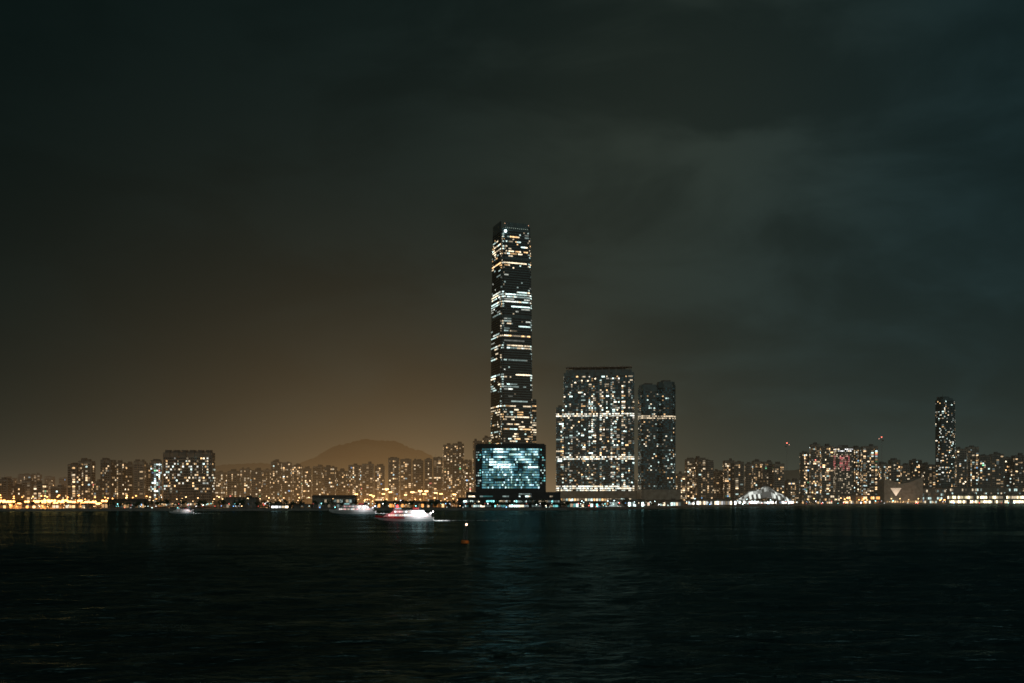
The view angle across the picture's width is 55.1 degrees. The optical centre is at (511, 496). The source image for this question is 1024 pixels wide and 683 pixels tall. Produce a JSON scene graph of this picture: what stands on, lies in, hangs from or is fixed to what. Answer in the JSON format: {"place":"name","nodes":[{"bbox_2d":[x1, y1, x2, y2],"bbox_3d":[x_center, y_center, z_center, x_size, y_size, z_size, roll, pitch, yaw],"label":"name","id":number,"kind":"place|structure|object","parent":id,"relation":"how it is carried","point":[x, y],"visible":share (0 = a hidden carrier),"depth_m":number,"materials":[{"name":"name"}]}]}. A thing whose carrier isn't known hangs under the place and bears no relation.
{"place":"outdoors","nodes":[
{"label":"outdoors","id":0,"kind":"place"},
{"bbox_2d":[0,477,12,502],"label":"apartment tower","id":1,"kind":"structure","parent":0,"point":[6,488],"depth_m":1856.33,"materials":[{"name":"paint"}]},
{"bbox_2d":[6,476,16,485],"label":"distant apartment tower","id":2,"kind":"structure","parent":0,"point":[14,481],"depth_m":3144.17,"materials":[{"name":"concrete"}]},
{"bbox_2d":[13,484,23,500],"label":"apartment tower","id":3,"kind":"structure","parent":0,"point":[18,491],"depth_m":1876.99,"materials":[{"name":"concrete"}]},
{"bbox_2d":[18,473,31,483],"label":"distant apartment tower","id":4,"kind":"structure","parent":0,"point":[23,477],"depth_m":2933.83,"materials":[{"name":"concrete"}]},
{"bbox_2d":[22,478,34,500],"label":"apartment tower","id":5,"kind":"structure","parent":0,"point":[28,484],"depth_m":2014.78,"materials":[{"name":"paint"}]},
{"bbox_2d":[30,473,41,483],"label":"distant apartment tower","id":6,"kind":"structure","parent":0,"point":[36,477],"depth_m":3003.26,"materials":[{"name":"concrete"}]},
{"bbox_2d":[34,481,47,500],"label":"apartment tower","id":7,"kind":"structure","parent":0,"point":[40,488],"depth_m":1797.68,"materials":[{"name":"paint"}]},
{"bbox_2d":[44,476,54,499],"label":"distant apartment tower","id":8,"kind":"structure","parent":0,"point":[49,480],"depth_m":3262.90,"materials":[{"name":"paint"}]},
{"bbox_2d":[50,485,65,502],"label":"apartment tower","id":9,"kind":"structure","parent":0,"point":[56,491],"depth_m":1891.07,"materials":[{"name":"paint"}]},
{"bbox_2d":[59,477,67,499],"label":"distant apartment tower","id":10,"kind":"structure","parent":0,"point":[63,481],"depth_m":3056.65,"materials":[{"name":"paint"}]},
{"bbox_2d":[68,463,82,502],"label":"apartment tower","id":11,"kind":"structure","parent":0,"point":[74,480],"depth_m":1812.91,"materials":[{"name":"concrete"}]},
{"bbox_2d":[78,458,94,502],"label":"apartment tower","id":12,"kind":"structure","parent":0,"point":[88,472],"depth_m":1876.47,"materials":[{"name":"paint"}]},
{"bbox_2d":[116,460,125,498],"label":"apartment tower","id":13,"kind":"structure","parent":0,"point":[120,479],"depth_m":1904.90,"materials":[{"name":"paint"}]},
{"bbox_2d":[126,462,132,498],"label":"apartment tower","id":14,"kind":"structure","parent":0,"point":[129,479],"depth_m":1962.96,"materials":[{"name":"concrete"}]},
{"bbox_2d":[133,459,145,498],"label":"apartment tower","id":15,"kind":"structure","parent":0,"point":[139,478],"depth_m":1923.07,"materials":[{"name":"paint"}]},
{"bbox_2d":[146,463,150,503],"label":"apartment tower","id":16,"kind":"structure","parent":0,"point":[148,481],"depth_m":1995.90,"materials":[{"name":"concrete"}]},
{"bbox_2d":[150,459,161,505],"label":"apartment tower","id":17,"kind":"structure","parent":0,"point":[156,478],"depth_m":1633.44,"materials":[{"name":"paint"}]},
{"bbox_2d":[162,463,270,478],"bbox_3d":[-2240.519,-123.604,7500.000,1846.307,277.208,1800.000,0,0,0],"label":"hill","id":18,"kind":"structure","parent":0,"point":[237,467],"depth_m":7249.03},
{"bbox_2d":[215,471,226,500],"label":"apartment tower","id":19,"kind":"structure","parent":0,"point":[220,484],"depth_m":2431.89,"materials":[{"name":"concrete"}]},
{"bbox_2d":[227,469,240,496],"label":"apartment tower","id":20,"kind":"structure","parent":0,"point":[233,482],"depth_m":2174.02,"materials":[{"name":"concrete"}]},
{"bbox_2d":[222,496,259,507],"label":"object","id":21,"kind":"structure","parent":0,"point":[251,500],"depth_m":1322.09,"materials":[{"name":"concrete"}]},
{"bbox_2d":[240,467,250,496],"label":"apartment tower","id":22,"kind":"structure","parent":0,"point":[245,482],"depth_m":2369.54,"materials":[{"name":"concrete"}]},
{"bbox_2d":[251,468,263,502],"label":"apartment tower","id":23,"kind":"structure","parent":0,"point":[257,482],"depth_m":2185.13,"materials":[{"name":"concrete"}]},
{"bbox_2d":[263,468,270,502],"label":"apartment tower","id":24,"kind":"structure","parent":0,"point":[267,483],"depth_m":2461.38,"materials":[{"name":"paint"}]},
{"bbox_2d":[271,458,282,502],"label":"apartment tower","id":25,"kind":"structure","parent":0,"point":[276,479],"depth_m":2247.32,"materials":[{"name":"concrete"}]},
{"bbox_2d":[282,462,291,502],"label":"apartment tower","id":26,"kind":"structure","parent":0,"point":[287,481],"depth_m":2392.55,"materials":[{"name":"concrete"}]},
{"bbox_2d":[291,463,302,502],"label":"apartment tower","id":27,"kind":"structure","parent":0,"point":[297,480],"depth_m":2372.69,"materials":[{"name":"concrete"}]},
{"bbox_2d":[303,466,311,502],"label":"apartment tower","id":28,"kind":"structure","parent":0,"point":[307,481],"depth_m":2471.53,"materials":[{"name":"concrete"}]},
{"bbox_2d":[311,464,323,502],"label":"apartment tower","id":29,"kind":"structure","parent":0,"point":[318,479],"depth_m":2428.85,"materials":[{"name":"paint"}]},
{"bbox_2d":[299,439,432,499],"bbox_3d":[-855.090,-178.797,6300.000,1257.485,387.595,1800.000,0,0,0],"label":"hill","id":30,"kind":"structure","parent":0,"point":[361,452],"depth_m":5919.11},
{"bbox_2d":[362,462,373,502],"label":"apartment tower","id":31,"kind":"structure","parent":0,"point":[367,480],"depth_m":2390.83,"materials":[{"name":"paint"}]},
{"bbox_2d":[375,464,384,500],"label":"apartment tower","id":32,"kind":"structure","parent":0,"point":[379,480],"depth_m":2432.39,"materials":[{"name":"concrete"}]},
{"bbox_2d":[388,457,398,500],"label":"apartment tower","id":33,"kind":"structure","parent":0,"point":[393,475],"depth_m":2178.23,"materials":[{"name":"paint"}]},
{"bbox_2d":[400,458,411,500],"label":"apartment tower","id":34,"kind":"structure","parent":0,"point":[406,476],"depth_m":2388.93,"materials":[{"name":"concrete"}]},
{"bbox_2d":[412,459,423,500],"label":"apartment tower","id":35,"kind":"structure","parent":0,"point":[417,474],"depth_m":2331.42,"materials":[{"name":"concrete"}]},
{"bbox_2d":[424,458,431,500],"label":"apartment tower","id":36,"kind":"structure","parent":0,"point":[428,476],"depth_m":2308.46,"materials":[{"name":"concrete"}]},
{"bbox_2d":[433,457,442,500],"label":"apartment tower","id":37,"kind":"structure","parent":0,"point":[438,475],"depth_m":2302.12,"materials":[{"name":"concrete"}]},
{"bbox_2d":[443,443,451,500],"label":"apartment tower","id":38,"kind":"structure","parent":0,"point":[447,472],"depth_m":2428.81,"materials":[{"name":"paint"}]},
{"bbox_2d":[451,441,463,502],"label":"apartment tower","id":39,"kind":"structure","parent":0,"point":[458,469],"depth_m":2299.04,"materials":[{"name":"concrete"}]},
{"bbox_2d":[464,459,471,497],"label":"apartment tower","id":40,"kind":"structure","parent":0,"point":[467,475],"depth_m":2402.09,"materials":[{"name":"concrete"}]},
{"bbox_2d":[473,439,481,491],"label":"apartment tower","id":41,"kind":"structure","parent":0,"point":[475,442],"depth_m":2166.41,"materials":[{"name":"concrete"}]},
{"bbox_2d":[44,503,912,508],"bbox_3d":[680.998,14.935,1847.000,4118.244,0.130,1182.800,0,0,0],"label":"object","id":42,"kind":"structure","parent":0,"point":[575,507],"depth_m":1383.78,"materials":[{"name":"concrete"}]},
{"bbox_2d":[483,436,490,443],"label":"apartment tower","id":43,"kind":"structure","parent":0,"point":[486,439],"depth_m":2220.86,"materials":[{"name":"paint"}]},
{"bbox_2d":[0,505,1023,682],"bbox_3d":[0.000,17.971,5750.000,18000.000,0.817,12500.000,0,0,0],"label":"water","id":44,"kind":"structure","parent":0,"point":[848,594],"depth_m":177.59,"materials":[{"name":"black liquid"}]},
{"bbox_2d":[169,508,209,513],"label":"ferry","id":45,"kind":"object","parent":44,"relation":"on","point":[182,511],"visible":1,"depth_m":1058.52,"materials":[{"name":"white paint"}]},
{"bbox_2d":[329,500,435,513],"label":"ferry","id":46,"kind":"object","parent":44,"relation":"on","point":[349,508],"visible":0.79,"depth_m":1035.26,"materials":[{"name":"white paint"}]},
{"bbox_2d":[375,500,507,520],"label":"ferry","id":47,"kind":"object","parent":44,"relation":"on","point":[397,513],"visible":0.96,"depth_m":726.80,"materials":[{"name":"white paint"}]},
{"bbox_2d":[461,522,468,543],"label":"navigation buoy","id":48,"kind":"object","parent":44,"relation":"on","point":[466,541],"visible":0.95,"depth_m":380.58,"materials":[{"name":"orange paint"}]},
{"bbox_2d":[0,500,1023,510],"bbox_3d":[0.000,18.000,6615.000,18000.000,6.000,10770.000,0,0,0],"label":"ground","id":49,"kind":"structure","parent":0,"point":[195,508],"depth_m":1321.18,"materials":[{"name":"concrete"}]},
{"bbox_2d":[0,503,13,508],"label":"warehouse","id":50,"kind":"structure","parent":49,"relation":"on","point":[6,505],"depth_m":1250.83,"materials":[{"name":"concrete"}]},
{"bbox_2d":[13,501,47,508],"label":"warehouse","id":51,"kind":"structure","parent":49,"relation":"on","point":[26,505],"depth_m":1260.27,"materials":[{"name":"concrete"}]},
{"bbox_2d":[48,502,93,507],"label":"warehouse","id":52,"kind":"structure","parent":49,"relation":"on","point":[74,505],"depth_m":1275.71,"materials":[{"name":"concrete"}]},
{"bbox_2d":[94,479,101,504],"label":"apartment tower","id":53,"kind":"structure","parent":49,"relation":"on","point":[98,490],"depth_m":1836.76,"materials":[{"name":"concrete"}]},
{"bbox_2d":[100,458,115,499],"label":"apartment tower","id":54,"kind":"structure","parent":49,"relation":"on","point":[108,472],"depth_m":1843.92,"materials":[{"name":"concrete"}]},
{"bbox_2d":[101,499,148,507],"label":"warehouse","id":55,"kind":"structure","parent":49,"relation":"on","point":[132,501],"depth_m":1303.50,"materials":[{"name":"concrete"}]},
{"bbox_2d":[158,450,218,505],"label":"slab apartment block","id":56,"kind":"structure","parent":49,"relation":"on","point":[189,476],"depth_m":1560.83,"materials":[{"name":"concrete"}]},
{"bbox_2d":[270,502,291,507],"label":"pier building","id":57,"kind":"structure","parent":49,"relation":"on","point":[279,505],"depth_m":1279.31,"materials":[{"name":"concrete"}]},
{"bbox_2d":[292,502,313,507],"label":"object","id":58,"kind":"object","parent":49,"relation":"on","point":[302,505],"visible":0.88,"depth_m":1296.54,"materials":[{"name":"concrete"}]},
{"bbox_2d":[324,465,336,494],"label":"apartment tower","id":59,"kind":"structure","parent":49,"relation":"on","point":[330,480],"depth_m":2201.55,"materials":[{"name":"concrete"}]},
{"bbox_2d":[311,495,357,507],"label":"warehouse","id":60,"kind":"structure","parent":49,"relation":"on","point":[336,498],"depth_m":1353.77,"materials":[{"name":"concrete"}]},
{"bbox_2d":[337,468,349,494],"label":"apartment tower","id":61,"kind":"structure","parent":49,"relation":"on","point":[343,481],"depth_m":2215.50,"materials":[{"name":"concrete"}]},
{"bbox_2d":[348,463,362,503],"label":"apartment tower","id":62,"kind":"structure","parent":49,"relation":"on","point":[355,469],"depth_m":2233.49,"materials":[{"name":"paint"}]},
{"bbox_2d":[374,499,450,507],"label":"warehouse","id":63,"kind":"structure","parent":49,"relation":"on","point":[418,504],"depth_m":1356.58,"materials":[{"name":"concrete"}]},
{"bbox_2d":[11,498,969,508],"bbox_3d":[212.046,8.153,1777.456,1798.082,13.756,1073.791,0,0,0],"label":"tree row","id":64,"kind":"object","parent":49,"relation":"on","point":[200,503],"visible":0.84,"depth_m":1317.88,"materials":[{"name":"plant"}]},
{"bbox_2d":[458,444,560,507],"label":"museum building","id":65,"kind":"structure","parent":49,"relation":"on","point":[512,472],"depth_m":1371.90,"materials":[{"name":"dark glass"},{"name":"concrete"},{"name":"dark steel"}]},
{"bbox_2d":[16,500,1014,508],"bbox_3d":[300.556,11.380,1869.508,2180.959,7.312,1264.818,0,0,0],"label":"promenade lights","id":66,"kind":"object","parent":49,"relation":"on","point":[487,503],"visible":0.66,"depth_m":1325.91,"materials":[{"name":"metal"}]},
{"bbox_2d":[567,500,605,506],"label":"pier building","id":67,"kind":"structure","parent":49,"relation":"on","point":[576,504],"depth_m":1413.72,"materials":[{"name":"concrete"}]},
{"bbox_2d":[556,366,636,504],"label":"apartment block","id":68,"kind":"structure","parent":49,"relation":"on","point":[595,438],"depth_m":1752.73,"materials":[{"name":"concrete"}]},
{"bbox_2d":[607,498,644,506],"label":"pier building","id":69,"kind":"structure","parent":49,"relation":"on","point":[640,503],"depth_m":1495.98,"materials":[{"name":"concrete"}]},
{"bbox_2d":[635,380,679,505],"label":"twin apartment tower","id":70,"kind":"structure","parent":49,"relation":"on","point":[657,442],"depth_m":1719.39,"materials":[{"name":"concrete"}]},
{"bbox_2d":[646,498,683,505],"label":"pier building","id":71,"kind":"structure","parent":49,"relation":"on","point":[672,502],"depth_m":1603.92,"materials":[{"name":"concrete"}]},
{"bbox_2d":[695,456,705,498],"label":"apartment tower","id":72,"kind":"structure","parent":49,"relation":"on","point":[700,478],"depth_m":2163.00,"materials":[{"name":"concrete"}]},
{"bbox_2d":[706,459,713,498],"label":"apartment tower","id":73,"kind":"structure","parent":49,"relation":"on","point":[709,479],"depth_m":2164.68,"materials":[{"name":"concrete"}]},
{"bbox_2d":[686,497,736,504],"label":"ferry terminal","id":74,"kind":"object","parent":49,"relation":"on","point":[715,500],"visible":0.98,"depth_m":1828.73,"materials":[{"name":"concrete"}]},
{"bbox_2d":[745,462,751,502],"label":"apartment tower","id":75,"kind":"structure","parent":49,"relation":"on","point":[748,476],"depth_m":2301.54,"materials":[{"name":"concrete"}]},
{"bbox_2d":[737,486,793,503],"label":"arched pavilion","id":76,"kind":"structure","parent":49,"relation":"on","point":[766,492],"depth_m":2086.61,"materials":[{"name":"white paint"}]},
{"bbox_2d":[810,442,819,493],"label":"apartment tower","id":77,"kind":"structure","parent":49,"relation":"on","point":[814,467],"depth_m":2392.01,"materials":[{"name":"paint"}]},
{"bbox_2d":[799,493,839,503],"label":"building","id":78,"kind":"structure","parent":49,"relation":"on","point":[827,498],"depth_m":2129.00,"materials":[{"name":"concrete"}]},
{"bbox_2d":[820,444,833,493],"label":"apartment tower","id":79,"kind":"structure","parent":49,"relation":"on","point":[826,468],"depth_m":2376.88,"materials":[{"name":"paint"}]},
{"bbox_2d":[840,494,879,503],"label":"building","id":80,"kind":"structure","parent":49,"relation":"on","point":[868,499],"depth_m":2175.47,"materials":[{"name":"concrete"}]},
{"bbox_2d":[888,458,899,482],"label":"apartment tower","id":81,"kind":"structure","parent":49,"relation":"on","point":[894,463],"depth_m":2375.11,"materials":[{"name":"concrete"}]},
{"bbox_2d":[878,477,922,502],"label":"cultural centre building","id":82,"kind":"structure","parent":49,"relation":"on","point":[911,490],"depth_m":2285.00,"materials":[{"name":"paint"}]},
{"bbox_2d":[923,487,945,502],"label":"building","id":83,"kind":"structure","parent":49,"relation":"on","point":[933,495],"depth_m":2290.47,"materials":[{"name":"concrete"}]},
{"bbox_2d":[935,396,954,493],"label":"residential skyscraper","id":84,"kind":"structure","parent":49,"relation":"on","point":[944,441],"depth_m":2436.68,"materials":[{"name":"concrete"}]},
{"bbox_2d":[955,447,966,486],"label":"apartment tower","id":85,"kind":"structure","parent":49,"relation":"on","point":[960,467],"depth_m":2433.44,"materials":[{"name":"paint"}]},
{"bbox_2d":[965,445,978,486],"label":"apartment tower","id":86,"kind":"structure","parent":49,"relation":"on","point":[972,464],"depth_m":2439.56,"materials":[{"name":"paint"}]},
{"bbox_2d":[947,486,1020,493],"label":"building","id":87,"kind":"structure","parent":49,"relation":"on","point":[979,490],"depth_m":2376.68,"materials":[{"name":"concrete"}]},
{"bbox_2d":[978,452,990,486],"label":"apartment tower","id":88,"kind":"structure","parent":49,"relation":"on","point":[984,469],"depth_m":2380.44,"materials":[{"name":"concrete"}]},
{"bbox_2d":[946,493,1023,502],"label":"ocean terminal","id":89,"kind":"object","parent":49,"relation":"on","point":[990,498],"visible":0.92,"depth_m":2294.46,"materials":[{"name":"concrete"}]},
{"bbox_2d":[989,452,1003,486],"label":"apartment tower","id":90,"kind":"structure","parent":49,"relation":"on","point":[997,469],"depth_m":2401.70,"materials":[{"name":"concrete"}]},
{"bbox_2d":[0,0,1023,491],"label":"sky","id":91,"kind":"structure","parent":0,"point":[242,231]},
{"bbox_2d":[491,221,535,443],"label":"skyscraper","id":92,"kind":"structure","parent":0,"point":[513,411],"depth_m":1704.21,"materials":[{"name":"glass"}]},
{"bbox_2d":[676,471,685,503],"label":"apartment tower","id":93,"kind":"structure","parent":0,"point":[680,481],"depth_m":2200.38,"materials":[{"name":"paint"}]},
{"bbox_2d":[685,458,694,498],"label":"apartment tower","id":94,"kind":"structure","parent":0,"point":[690,475],"depth_m":2248.04,"materials":[{"name":"paint"}]},
{"bbox_2d":[714,469,722,498],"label":"apartment tower","id":95,"kind":"structure","parent":0,"point":[718,484],"depth_m":2270.51,"materials":[{"name":"concrete"}]},
{"bbox_2d":[723,458,734,498],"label":"apartment tower","id":96,"kind":"structure","parent":0,"point":[729,478],"depth_m":2240.38,"materials":[{"name":"concrete"}]},
{"bbox_2d":[735,461,743,503],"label":"apartment tower","id":97,"kind":"structure","parent":0,"point":[739,479],"depth_m":2187.65,"materials":[{"name":"concrete"}]},
{"bbox_2d":[751,457,761,502],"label":"apartment tower","id":98,"kind":"structure","parent":0,"point":[756,474],"depth_m":2295.02,"materials":[{"name":"paint"}]},
{"bbox_2d":[761,460,771,500],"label":"apartment tower","id":99,"kind":"structure","parent":0,"point":[766,473],"depth_m":2272.96,"materials":[{"name":"concrete"}]},
{"bbox_2d":[744,469,799,482],"bbox_3d":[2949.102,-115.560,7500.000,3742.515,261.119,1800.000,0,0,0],"label":"hill","id":100,"kind":"structure","parent":0,"point":[790,474],"depth_m":7171.33,"materials":[{"name":"black"}]},
{"bbox_2d":[772,462,784,503],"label":"apartment tower","id":101,"kind":"structure","parent":0,"point":[778,477],"depth_m":2206.82,"materials":[{"name":"paint"}]},
{"bbox_2d":[785,478,798,502],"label":"apartment tower","id":102,"kind":"structure","parent":0,"point":[792,490],"depth_m":2355.60,"materials":[{"name":"paint"}]},
{"bbox_2d":[800,451,809,493],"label":"apartment tower","id":103,"kind":"structure","parent":0,"point":[804,472],"depth_m":2530.74,"materials":[{"name":"concrete"}]},
{"bbox_2d":[834,445,852,494],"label":"hotel building","id":104,"kind":"structure","parent":0,"point":[843,469],"depth_m":2369.00,"materials":[{"name":"concrete"}]},
{"bbox_2d":[853,446,860,494],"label":"apartment tower","id":105,"kind":"structure","parent":0,"point":[856,470],"depth_m":2560.65,"materials":[{"name":"concrete"}]},
{"bbox_2d":[861,444,877,494],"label":"apartment tower","id":106,"kind":"structure","parent":0,"point":[869,458],"depth_m":2496.76,"materials":[{"name":"paint"}]},
{"bbox_2d":[877,461,889,494],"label":"apartment tower","id":107,"kind":"structure","parent":0,"point":[883,470],"depth_m":2377.03,"materials":[{"name":"paint"}]},
{"bbox_2d":[900,463,909,482],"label":"apartment tower","id":108,"kind":"structure","parent":0,"point":[904,472],"depth_m":2519.41,"materials":[{"name":"paint"}]},
{"bbox_2d":[909,459,921,478],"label":"apartment tower","id":109,"kind":"structure","parent":0,"point":[915,468],"depth_m":2522.54,"materials":[{"name":"concrete"}]},
{"bbox_2d":[922,462,934,487],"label":"apartment tower","id":110,"kind":"structure","parent":0,"point":[928,473],"depth_m":2567.84,"materials":[{"name":"concrete"}]},
{"bbox_2d":[1004,454,1010,486],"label":"apartment tower","id":111,"kind":"structure","parent":0,"point":[1007,471],"depth_m":2497.92,"materials":[{"name":"paint"}]},
{"bbox_2d":[1011,453,1023,493],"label":"apartment tower","id":112,"kind":"structure","parent":0,"point":[1017,470],"depth_m":2452.11,"materials":[{"name":"concrete"}]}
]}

